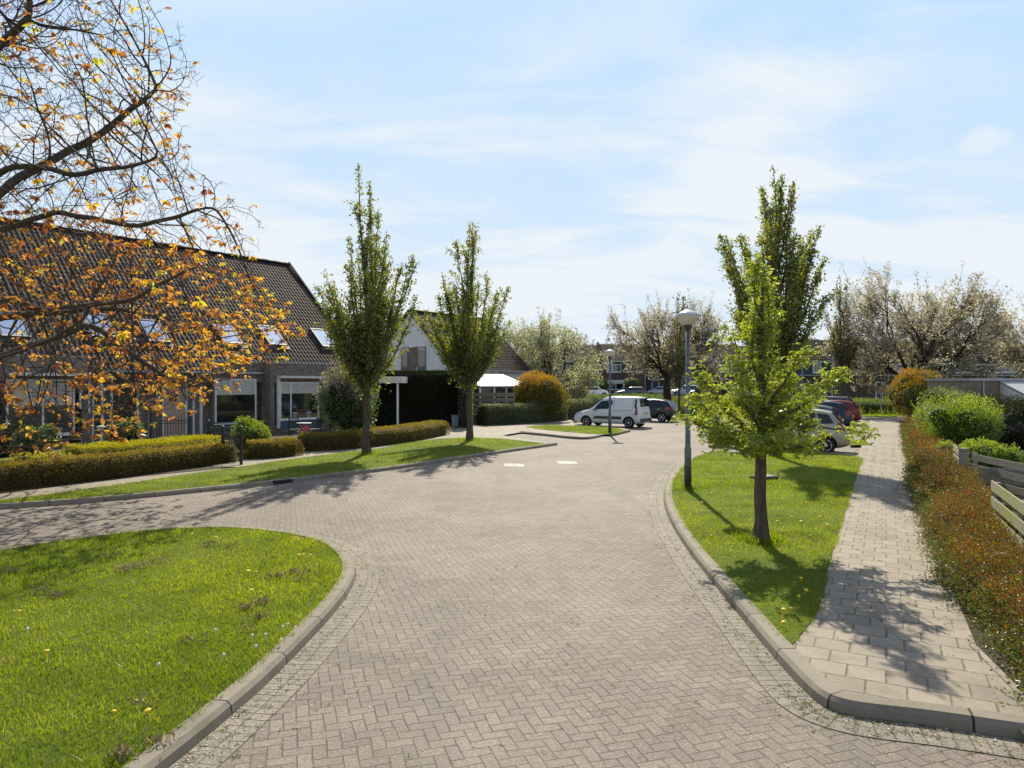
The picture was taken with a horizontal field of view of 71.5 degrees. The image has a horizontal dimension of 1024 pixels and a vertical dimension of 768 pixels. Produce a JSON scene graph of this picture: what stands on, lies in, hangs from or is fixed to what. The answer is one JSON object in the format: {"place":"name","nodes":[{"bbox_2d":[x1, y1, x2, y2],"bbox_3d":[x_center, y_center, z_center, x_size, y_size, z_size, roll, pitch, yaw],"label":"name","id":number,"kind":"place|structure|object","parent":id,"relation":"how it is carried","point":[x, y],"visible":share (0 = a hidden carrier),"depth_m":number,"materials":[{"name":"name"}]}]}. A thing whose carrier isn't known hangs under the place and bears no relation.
{"place":"outdoors","nodes":[
{"label":"outdoors","id":0,"kind":"place"},
{"bbox_2d":[0,453,45,461],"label":"garden lawn","id":1,"kind":"structure","parent":0,"point":[2,459],"depth_m":23.30,"materials":[{"name":"plant"}]},
{"bbox_2d":[0,423,28,457],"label":"dark hedge","id":2,"kind":"object","parent":1,"relation":"on","point":[13,427],"visible":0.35,"depth_m":23.84,"materials":[{"name":"plant"}]},
{"bbox_2d":[10,423,61,458],"bbox_3d":[-15.455,1.898,23.114,1.581,1.257,1.167,0,0,0],"label":"garden shrub","id":3,"kind":"object","parent":1,"relation":"on","point":[20,439],"visible":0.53,"depth_m":22.79,"materials":[{"name":"green plant"}]},
{"bbox_2d":[0,524,348,767],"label":"lawn","id":4,"kind":"structure","parent":0,"point":[54,711],"depth_m":7.01,"materials":[{"name":"plant"}]},
{"bbox_2d":[0,426,457,492],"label":"garden ground","id":5,"kind":"structure","parent":0,"point":[275,435],"depth_m":20.89,"materials":[{"name":"soil"}]},
{"bbox_2d":[5,450,72,460],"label":"golden shrub","id":6,"kind":"object","parent":5,"relation":"on","point":[22,457],"visible":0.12,"depth_m":18.47,"materials":[{"name":"plant"}]},
{"bbox_2d":[0,217,152,445],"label":"brick house","id":7,"kind":"structure","parent":5,"relation":"on","point":[63,271],"depth_m":30.24,"materials":[{"name":"tile"}]},
{"bbox_2d":[6,379,74,435],"bbox_3d":[-18.223,0.932,27.563,0.120,2.231,2.459,0,0,37],"label":"window","id":8,"kind":"structure","parent":7,"relation":"in","point":[50,418],"depth_m":27.77,"materials":[{"name":"white paint"}]},
{"bbox_2d":[113,387,135,424],"bbox_3d":[-16.838,1.291,30.921,0.093,2.358,0.998,0,0,37],"label":"door","id":9,"kind":"structure","parent":7,"relation":"in","point":[131,403],"depth_m":30.92,"materials":[{"name":"black metal"}]},
{"bbox_2d":[0,441,236,490],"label":"hedge","id":10,"kind":"object","parent":5,"relation":"on","point":[28,473],"visible":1,"depth_m":18.49,"materials":[{"name":"green plant"}]},
{"bbox_2d":[99,417,146,441],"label":"garden shrub","id":11,"kind":"object","parent":5,"relation":"on","point":[133,435],"visible":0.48,"depth_m":24.82,"materials":[{"name":"green plant"}]},
{"bbox_2d":[59,433,225,455],"bbox_3d":[-11.077,2.079,21.792,1.884,0.932,5.125,0,0,24],"label":"golden hedge","id":12,"kind":"object","parent":5,"relation":"on","point":[115,446],"visible":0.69,"depth_m":20.83,"materials":[{"name":"yellow plant"}]},
{"bbox_2d":[149,409,190,438],"bbox_3d":[-13.716,1.756,28.550,1.502,1.488,0.090,0,0,-21],"label":"railing","id":13,"kind":"object","parent":5,"relation":"on","point":[167,423],"visible":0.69,"depth_m":28.51,"materials":[{"name":"black metal"}]},
{"bbox_2d":[80,230,268,438],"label":"brick house","id":14,"kind":"structure","parent":5,"relation":"on","point":[225,409],"depth_m":35.02,"materials":[{"name":"tile"}]},
{"bbox_2d":[164,385,184,436],"bbox_3d":[-15.515,1.246,32.698,0.088,2.448,1.009,0,0,37],"label":"door","id":15,"kind":"structure","parent":14,"relation":"in","point":[172,412],"depth_m":32.70,"materials":[{"name":"white wood"}]},
{"bbox_2d":[214,379,255,424],"bbox_3d":[-13.495,0.848,34.824,0.120,2.207,2.321,0,0,37],"label":"window","id":16,"kind":"structure","parent":14,"relation":"in","point":[228,407],"depth_m":34.81,"materials":[{"name":"black glass"}]},
{"bbox_2d":[221,425,242,464],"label":"garden gate","id":17,"kind":"structure","parent":5,"relation":"on","point":[240,443],"depth_m":21.79,"materials":[{"name":"black metal"}]},
{"bbox_2d":[229,416,271,452],"bbox_3d":[-9.371,1.798,25.521,1.508,1.371,1.516,0,0,0],"label":"garden shrub","id":18,"kind":"object","parent":5,"relation":"on","point":[252,428],"visible":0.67,"depth_m":25.29,"materials":[{"name":"green plant"}]},
{"bbox_2d":[198,249,345,432],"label":"brick house","id":19,"kind":"structure","parent":5,"relation":"on","point":[292,383],"depth_m":39.73,"materials":[{"name":"tile"}]},
{"bbox_2d":[280,382,320,420],"bbox_3d":[-11.069,0.891,37.158,0.120,1.981,2.525,0,0,37],"label":"window","id":20,"kind":"structure","parent":19,"relation":"in","point":[297,397],"depth_m":37.10,"materials":[{"name":"grey glass"}]},
{"bbox_2d":[243,436,303,458],"bbox_3d":[-8.187,2.176,24.145,1.315,0.756,2.224,0,0,43],"label":"hedge","id":21,"kind":"object","parent":5,"relation":"on","point":[273,447],"visible":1,"depth_m":23.74,"materials":[{"name":"green plant"}]},
{"bbox_2d":[297,429,361,450],"bbox_3d":[-6.851,2.116,26.941,2.875,0.778,1.308,0,0,-38],"label":"hedge","id":22,"kind":"object","parent":5,"relation":"on","point":[328,441],"visible":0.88,"depth_m":26.47,"materials":[{"name":"green plant"}]},
{"bbox_2d":[312,361,381,434],"bbox_3d":[-6.812,0.649,29.310,2.768,3.748,2.645,0,0,-26],"label":"lilac","id":23,"kind":"object","parent":5,"relation":"on","point":[340,403],"visible":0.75,"depth_m":28.86,"materials":[{"name":"green plant"}]},
{"bbox_2d":[329,376,407,424],"bbox_3d":[-7.982,1.045,41.500,4.055,2.911,6.000,0,0,0],"label":"carport","id":24,"kind":"object","parent":5,"relation":"on","point":[397,379],"visible":0.39,"depth_m":38.50,"materials":[{"name":"white wood"}]},
{"bbox_2d":[329,369,459,427],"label":"tall hedge","id":25,"kind":"object","parent":5,"relation":"on","point":[425,395],"visible":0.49,"depth_m":40.76,"materials":[{"name":"green plant"}]},
{"bbox_2d":[353,419,450,446],"bbox_3d":[-4.630,2.113,31.421,1.568,0.829,7.534,0,0,19],"label":"hedge","id":26,"kind":"object","parent":5,"relation":"on","point":[400,433],"visible":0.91,"depth_m":30.14,"materials":[{"name":"green plant"}]},
{"bbox_2d":[456,382,474,427],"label":"tall hedge","id":27,"kind":"object","parent":5,"relation":"on","point":[461,411],"visible":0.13,"depth_m":39.99,"materials":[{"name":"green plant"}]},
{"bbox_2d":[0,437,547,502],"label":"lawn verge","id":28,"kind":"structure","parent":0,"point":[286,469],"depth_m":20.63,"materials":[{"name":"plant"}]},
{"bbox_2d":[0,0,306,459],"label":"broadleaf tree","id":29,"kind":"object","parent":28,"relation":"on","point":[8,38],"visible":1,"depth_m":14.40,"materials":[{"name":"orange plant"}]},
{"bbox_2d":[313,163,421,454],"bbox_3d":[-5.043,-2.591,25.066,3.808,10.182,3.508,0,0,-29],"label":"street tree","id":30,"kind":"object","parent":28,"relation":"on","point":[361,346],"visible":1,"depth_m":24.45,"materials":[{"name":"green plant"}]},
{"bbox_2d":[415,222,511,440],"bbox_3d":[-1.851,-2.309,31.044,3.978,9.617,4.243,0,0,-44],"label":"street tree","id":31,"kind":"object","parent":28,"relation":"on","point":[468,353],"visible":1,"depth_m":30.47,"materials":[{"name":"green plant"}]},
{"bbox_2d":[0,419,628,499],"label":"footway","id":32,"kind":"structure","parent":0,"point":[491,431],"depth_m":25.97,"materials":[{"name":"concrete"}]},
{"bbox_2d":[382,309,531,380],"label":"white house","id":33,"kind":"structure","parent":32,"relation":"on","point":[420,355],"depth_m":54.41,"materials":[{"name":"paint"}]},
{"bbox_2d":[401,347,407,366],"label":"window","id":34,"kind":"structure","parent":33,"relation":"in","point":[404,363],"depth_m":54.46,"materials":[{"name":"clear glass"}]},
{"bbox_2d":[417,347,425,366],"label":"window","id":35,"kind":"structure","parent":33,"relation":"in","point":[421,351],"depth_m":53.40,"materials":[{"name":"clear glass"}]},
{"bbox_2d":[472,392,514,421],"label":"wooden fence","id":36,"kind":"object","parent":32,"relation":"on","point":[484,395],"visible":0.25,"depth_m":44.67,"materials":[{"name":"grey wood"}]},
{"bbox_2d":[472,374,522,417],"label":"garden room","id":37,"kind":"object","parent":32,"relation":"on","point":[496,383],"visible":0.25,"depth_m":47.34,"materials":[{"name":"white paint"}]},
{"bbox_2d":[475,402,567,425],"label":"hedge","id":38,"kind":"object","parent":32,"relation":"on","point":[504,414],"visible":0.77,"depth_m":43.53,"materials":[{"name":"green plant"}]},
{"bbox_2d":[512,370,570,413],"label":"orange shrub","id":39,"kind":"object","parent":38,"relation":"in","point":[543,390],"visible":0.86,"depth_m":46.05,"materials":[{"name":"orange plant"}]},
{"bbox_2d":[497,306,614,398],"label":"cherry tree","id":40,"kind":"object","parent":32,"relation":"on","point":[536,340],"visible":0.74,"depth_m":60.21,"materials":[{"name":"white plant"}]},
{"bbox_2d":[526,424,625,433],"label":"lawn","id":41,"kind":"structure","parent":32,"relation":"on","point":[572,427],"depth_m":38.31,"materials":[{"name":"plant"}]},
{"bbox_2d":[605,349,614,432],"bbox_3d":[4.888,0.367,35.507,0.570,4.265,0.570,0,0,0],"label":"street lamp","id":42,"kind":"object","parent":41,"relation":"on","point":[609,353],"visible":0.97,"depth_m":35.45,"materials":[{"name":"grey metal"}]},
{"bbox_2d":[0,417,1023,767],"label":"road","id":43,"kind":"structure","parent":0,"point":[514,635],"depth_m":7.33,"materials":[{"name":"grey brick"}]},
{"bbox_2d":[0,526,355,767],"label":"kerb","id":44,"kind":"structure","parent":43,"relation":"on","point":[220,711],"depth_m":5.93,"materials":[{"name":"concrete"}]},
{"bbox_2d":[169,531,379,767],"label":"gutter course","id":45,"kind":"object","parent":43,"relation":"on","point":[256,713],"visible":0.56,"depth_m":6.21,"materials":[{"name":"brick"}]},
{"bbox_2d":[0,442,556,509],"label":"kerb","id":46,"kind":"structure","parent":43,"relation":"on","point":[14,505],"depth_m":17.20,"materials":[{"name":"concrete"}]},
{"bbox_2d":[519,431,600,439],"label":"kerb","id":47,"kind":"structure","parent":43,"relation":"on","point":[564,436],"depth_m":33.77,"materials":[{"name":"concrete"}]},
{"bbox_2d":[564,396,612,418],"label":"hedge","id":48,"kind":"object","parent":43,"relation":"on","point":[578,405],"visible":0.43,"depth_m":51.40,"materials":[{"name":"green plant"}]},
{"bbox_2d":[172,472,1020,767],"bbox_3d":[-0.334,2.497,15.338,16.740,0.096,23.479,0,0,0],"label":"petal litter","id":49,"kind":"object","parent":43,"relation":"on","point":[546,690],"visible":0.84,"depth_m":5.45,"materials":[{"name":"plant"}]},
{"bbox_2d":[173,446,1023,767],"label":"weeds","id":50,"kind":"object","parent":43,"relation":"on","point":[805,704],"visible":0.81,"depth_m":5.95,"materials":[{"name":"green plant"}]},
{"bbox_2d":[573,396,651,427],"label":"white van","id":51,"kind":"object","parent":43,"relation":"on","point":[629,411],"visible":0.98,"depth_m":41.57,"materials":[{"name":"paint"}]},
{"bbox_2d":[647,399,679,421],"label":"hatchback","id":52,"kind":"object","parent":43,"relation":"on","point":[662,410],"visible":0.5,"depth_m":47.59,"materials":[{"name":"black paint"}]},
{"bbox_2d":[766,409,849,451],"bbox_3d":[10.464,1.738,27.129,4.365,1.625,2.216,0,0,24],"label":"silver car","id":53,"kind":"object","parent":43,"relation":"on","point":[828,418],"visible":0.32,"depth_m":25.77,"materials":[{"name":"paint"}]},
{"bbox_2d":[809,404,843,422],"bbox_3d":[14.290,1.778,35.379,4.015,1.545,2.146,0,0,28],"label":"parked car","id":54,"kind":"object","parent":43,"relation":"on","point":[830,408],"visible":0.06,"depth_m":34.25,"materials":[{"name":"grey paint"}]},
{"bbox_2d":[812,401,854,426],"bbox_3d":[16.645,1.738,39.637,4.365,1.625,2.216,0,0,28],"label":"parked car","id":55,"kind":"object","parent":43,"relation":"on","point":[845,412],"visible":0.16,"depth_m":38.19,"materials":[{"name":"blue paint"}]},
{"bbox_2d":[649,453,1023,758],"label":"gutter course","id":56,"kind":"object","parent":43,"relation":"on","point":[769,676],"visible":0.85,"depth_m":6.14,"materials":[{"name":"brick"}]},
{"bbox_2d":[664,448,1023,739],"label":"kerb","id":57,"kind":"structure","parent":43,"relation":"on","point":[812,682],"depth_m":5.66,"materials":[{"name":"concrete"}]},
{"bbox_2d":[826,400,861,420],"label":"parked car","id":58,"kind":"object","parent":43,"relation":"on","point":[853,407],"visible":0.19,"depth_m":44.02,"materials":[{"name":"red paint"}]},
{"bbox_2d":[0,0,1023,359],"label":"sky","id":59,"kind":"structure","parent":0,"point":[601,152],"materials":[{"name":"blue"}]},
{"bbox_2d":[668,448,864,643],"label":"lawn","id":60,"kind":"structure","parent":0,"point":[770,573],"depth_m":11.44,"materials":[{"name":"plant"}]},
{"bbox_2d":[2,441,815,762],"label":"dry clippings","id":61,"kind":"object","parent":60,"relation":"on","point":[118,747],"visible":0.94,"depth_m":7.73,"materials":[{"name":"beige plant"}]},
{"bbox_2d":[349,430,801,548],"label":"long grass","id":62,"kind":"structure","parent":60,"relation":"on","point":[774,539],"depth_m":11.25,"materials":[{"name":"green plant"}]},
{"bbox_2d":[675,308,699,489],"bbox_3d":[4.094,0.367,16.554,0.570,4.265,0.570,0,0,0],"label":"street lamp","id":63,"kind":"object","parent":60,"relation":"on","point":[688,318],"visible":0.98,"depth_m":16.50,"materials":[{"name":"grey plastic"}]},
{"bbox_2d":[670,247,880,543],"bbox_3d":[4.133,0.187,11.128,2.758,4.625,2.716,0,0,-43],"label":"pear tree","id":64,"kind":"object","parent":60,"relation":"on","point":[759,434],"visible":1,"depth_m":10.94,"materials":[{"name":"green plant"}]},
{"bbox_2d":[715,165,842,456],"bbox_3d":[9.011,-2.482,24.186,4.151,9.964,4.329,0,0,31],"label":"street tree","id":65,"kind":"object","parent":60,"relation":"on","point":[796,279],"visible":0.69,"depth_m":23.62,"materials":[{"name":"green plant"}]},
{"bbox_2d":[677,396,906,418],"bbox_3d":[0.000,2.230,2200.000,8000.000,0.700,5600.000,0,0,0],"label":"ground","id":66,"kind":"structure","parent":0,"point":[862,416],"depth_m":56.45,"materials":[{"name":"green plant"}]},
{"bbox_2d":[569,342,602,395],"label":"terraced house","id":67,"kind":"structure","parent":66,"relation":"on","point":[596,347],"depth_m":114.44,"materials":[{"name":"brick"}]},
{"bbox_2d":[599,344,645,395],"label":"terraced house","id":68,"kind":"structure","parent":66,"relation":"on","point":[618,375],"depth_m":112.00,"materials":[{"name":"brick"}]},
{"bbox_2d":[607,380,623,389],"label":"window","id":69,"kind":"structure","parent":68,"relation":"in","point":[616,384],"depth_m":111.91,"materials":[{"name":"white paint"}]},
{"bbox_2d":[586,392,663,398],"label":"bank plants","id":70,"kind":"object","parent":66,"relation":"on","point":[647,396],"visible":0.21,"depth_m":77.38,"materials":[{"name":"green plant"}]},
{"bbox_2d":[622,376,640,387],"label":"garden shrub","id":71,"kind":"object","parent":66,"relation":"on","point":[631,383],"visible":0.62,"depth_m":107.21,"materials":[{"name":"green plant"}]},
{"bbox_2d":[645,346,685,395],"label":"terraced house","id":72,"kind":"structure","parent":66,"relation":"on","point":[651,383],"depth_m":113.20,"materials":[{"name":"brick"}]},
{"bbox_2d":[601,288,731,400],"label":"cherry tree","id":73,"kind":"object","parent":66,"relation":"on","point":[701,333],"visible":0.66,"depth_m":65.41,"materials":[{"name":"white plant"}]},
{"bbox_2d":[683,347,714,384],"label":"terraced house","id":74,"kind":"structure","parent":66,"relation":"on","point":[696,375],"depth_m":111.98,"materials":[{"name":"brick"}]},
{"bbox_2d":[711,344,743,395],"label":"terraced house","id":75,"kind":"structure","parent":66,"relation":"on","point":[732,353],"depth_m":112.00,"materials":[{"name":"brick"}]},
{"bbox_2d":[592,392,922,414],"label":"tall grass","id":76,"kind":"structure","parent":66,"relation":"on","point":[674,398],"depth_m":64.30,"materials":[{"name":"green plant"}]},
{"bbox_2d":[766,339,836,399],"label":"terraced house","id":77,"kind":"structure","parent":66,"relation":"on","point":[810,374],"depth_m":83.97,"materials":[{"name":"brick"}]},
{"bbox_2d":[820,275,863,395],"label":"columnar tree","id":78,"kind":"object","parent":66,"relation":"on","point":[839,353],"visible":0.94,"depth_m":55.78,"materials":[{"name":"green plant"}]},
{"bbox_2d":[820,340,885,401],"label":"terraced house","id":79,"kind":"structure","parent":66,"relation":"on","point":[861,392],"depth_m":84.00,"materials":[{"name":"brick"}]},
{"bbox_2d":[877,341,935,398],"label":"terraced house","id":80,"kind":"structure","parent":66,"relation":"on","point":[889,376],"depth_m":83.95,"materials":[{"name":"brick"}]},
{"bbox_2d":[816,257,1022,417],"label":"cherry tree","id":81,"kind":"object","parent":66,"relation":"on","point":[930,329],"visible":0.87,"depth_m":52.36,"materials":[{"name":"white plant"}]},
{"bbox_2d":[934,339,988,377],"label":"terraced house","id":82,"kind":"structure","parent":66,"relation":"on","point":[979,359],"depth_m":83.95,"materials":[{"name":"brick"}]},
{"bbox_2d":[975,292,1023,377],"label":"cherry tree","id":83,"kind":"object","parent":66,"relation":"on","point":[1015,357],"visible":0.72,"depth_m":54.52,"materials":[{"name":"white plant"}]},
{"bbox_2d":[982,340,1023,377],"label":"terraced house","id":84,"kind":"structure","parent":66,"relation":"on","point":[1006,372],"depth_m":83.95,"materials":[{"name":"brick"}]},
{"bbox_2d":[724,419,1023,715],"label":"footpath","id":85,"kind":"structure","parent":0,"point":[870,654],"depth_m":7.50,"materials":[{"name":"tile"}]},
{"bbox_2d":[898,420,1023,733],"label":"planting bed","id":86,"kind":"object","parent":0,"point":[1007,670],"visible":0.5,"depth_m":6.81,"materials":[{"name":"soil"}]},
{"bbox_2d":[883,367,941,417],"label":"orange shrub","id":87,"kind":"object","parent":86,"relation":"on","point":[908,387],"visible":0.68,"depth_m":41.58,"materials":[{"name":"orange plant"}]},
{"bbox_2d":[897,415,934,456],"bbox_3d":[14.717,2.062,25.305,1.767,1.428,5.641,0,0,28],"label":"barberry hedge","id":88,"kind":"object","parent":86,"relation":"on","point":[909,439],"visible":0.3,"depth_m":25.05,"materials":[{"name":"plant"}]},
{"bbox_2d":[896,432,972,493],"bbox_3d":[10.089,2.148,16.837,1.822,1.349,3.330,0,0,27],"label":"barberry hedge","id":89,"kind":"object","parent":86,"relation":"on","point":[926,456],"visible":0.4,"depth_m":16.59,"materials":[{"name":"red plant"}]},
{"bbox_2d":[912,385,977,421],"bbox_3d":[20.143,1.184,33.079,2.709,2.284,2.444,0,0,36],"label":"garden shrub","id":90,"kind":"object","parent":86,"relation":"on","point":[943,393],"visible":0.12,"depth_m":32.80,"materials":[{"name":"plant"}]},
{"bbox_2d":[898,458,1013,547],"bbox_3d":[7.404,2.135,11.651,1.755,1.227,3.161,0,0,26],"label":"barberry hedge","id":91,"kind":"object","parent":86,"relation":"on","point":[936,506],"visible":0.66,"depth_m":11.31,"materials":[{"name":"plant"}]},
{"bbox_2d":[910,390,1006,445],"bbox_3d":[14.286,1.339,22.525,3.052,2.327,2.248,0,0,0],"label":"shrub","id":92,"kind":"object","parent":86,"relation":"on","point":[964,422],"visible":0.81,"depth_m":22.22,"materials":[{"name":"green plant"}]},
{"bbox_2d":[897,419,1023,699],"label":"path edging","id":93,"kind":"object","parent":86,"relation":"on","point":[981,653],"visible":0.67,"depth_m":6.62,"materials":[{"name":"concrete"}]},
{"bbox_2d":[958,448,969,467],"bbox_3d":[9.505,1.975,14.959,0.150,1.250,0.150,0,0,0],"label":"corner post","id":94,"kind":"object","parent":86,"relation":"on","point":[963,455],"visible":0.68,"depth_m":14.89,"materials":[{"name":"grey wood"}]},
{"bbox_2d":[914,504,1023,607],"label":"barberry hedge","id":95,"kind":"object","parent":86,"relation":"on","point":[956,553],"visible":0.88,"depth_m":8.65,"materials":[{"name":"plant"}]},
{"bbox_2d":[925,378,1023,428],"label":"shed","id":96,"kind":"structure","parent":86,"relation":"on","point":[980,387],"depth_m":34.00,"materials":[{"name":"grey wood"}]},
{"bbox_2d":[948,554,1023,709],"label":"barberry hedge","id":97,"kind":"object","parent":86,"relation":"on","point":[1008,617],"visible":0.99,"depth_m":6.86,"materials":[{"name":"plant"}]},
{"bbox_2d":[952,436,1023,468],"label":"garden shrub","id":98,"kind":"object","parent":86,"relation":"on","point":[993,449],"visible":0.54,"depth_m":18.20,"materials":[{"name":"green plant"}]},
{"bbox_2d":[964,465,1023,502],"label":"wooden fence","id":99,"kind":"object","parent":86,"relation":"on","point":[986,474],"visible":0.14,"depth_m":14.60,"materials":[{"name":"grey wood"}]},
{"bbox_2d":[972,452,1023,495],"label":"wooden fence","id":100,"kind":"object","parent":86,"relation":"on","point":[1005,474],"visible":0.49,"depth_m":14.21,"materials":[{"name":"grey wood"}]},
{"bbox_2d":[976,393,1023,413],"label":"garden shrub","id":101,"kind":"object","parent":86,"relation":"on","point":[1007,400],"visible":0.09,"depth_m":29.24,"materials":[{"name":"green plant"}]},
{"bbox_2d":[980,399,1023,454],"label":"garden shrub","id":102,"kind":"object","parent":86,"relation":"on","point":[1013,420],"visible":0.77,"depth_m":23.62,"materials":[{"name":"green plant"}]},
{"bbox_2d":[991,480,1023,551],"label":"wooden fence","id":103,"kind":"object","parent":86,"relation":"on","point":[1008,498],"visible":0.51,"depth_m":9.69,"materials":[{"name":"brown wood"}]},
{"label":"far road","id":104,"kind":"structure","parent":0,"visible":0},
{"bbox_2d":[613,387,646,394],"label":"parked car","id":105,"kind":"object","parent":104,"relation":"on","point":[633,390],"visible":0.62,"depth_m":103.16,"materials":[{"name":"grey paint"}]},
{"label":"far lawn","id":106,"kind":"structure","parent":0,"visible":0},
{"bbox_2d":[659,292,694,411],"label":"columnar tree","id":107,"kind":"object","parent":106,"relation":"on","point":[677,371],"visible":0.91,"depth_m":56.12,"materials":[{"name":"green plant"}]},
{"bbox_2d":[792,395,904,413],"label":"bank plants","id":108,"kind":"object","parent":106,"relation":"on","point":[868,404],"visible":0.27,"depth_m":60.57,"materials":[{"name":"green plant"}]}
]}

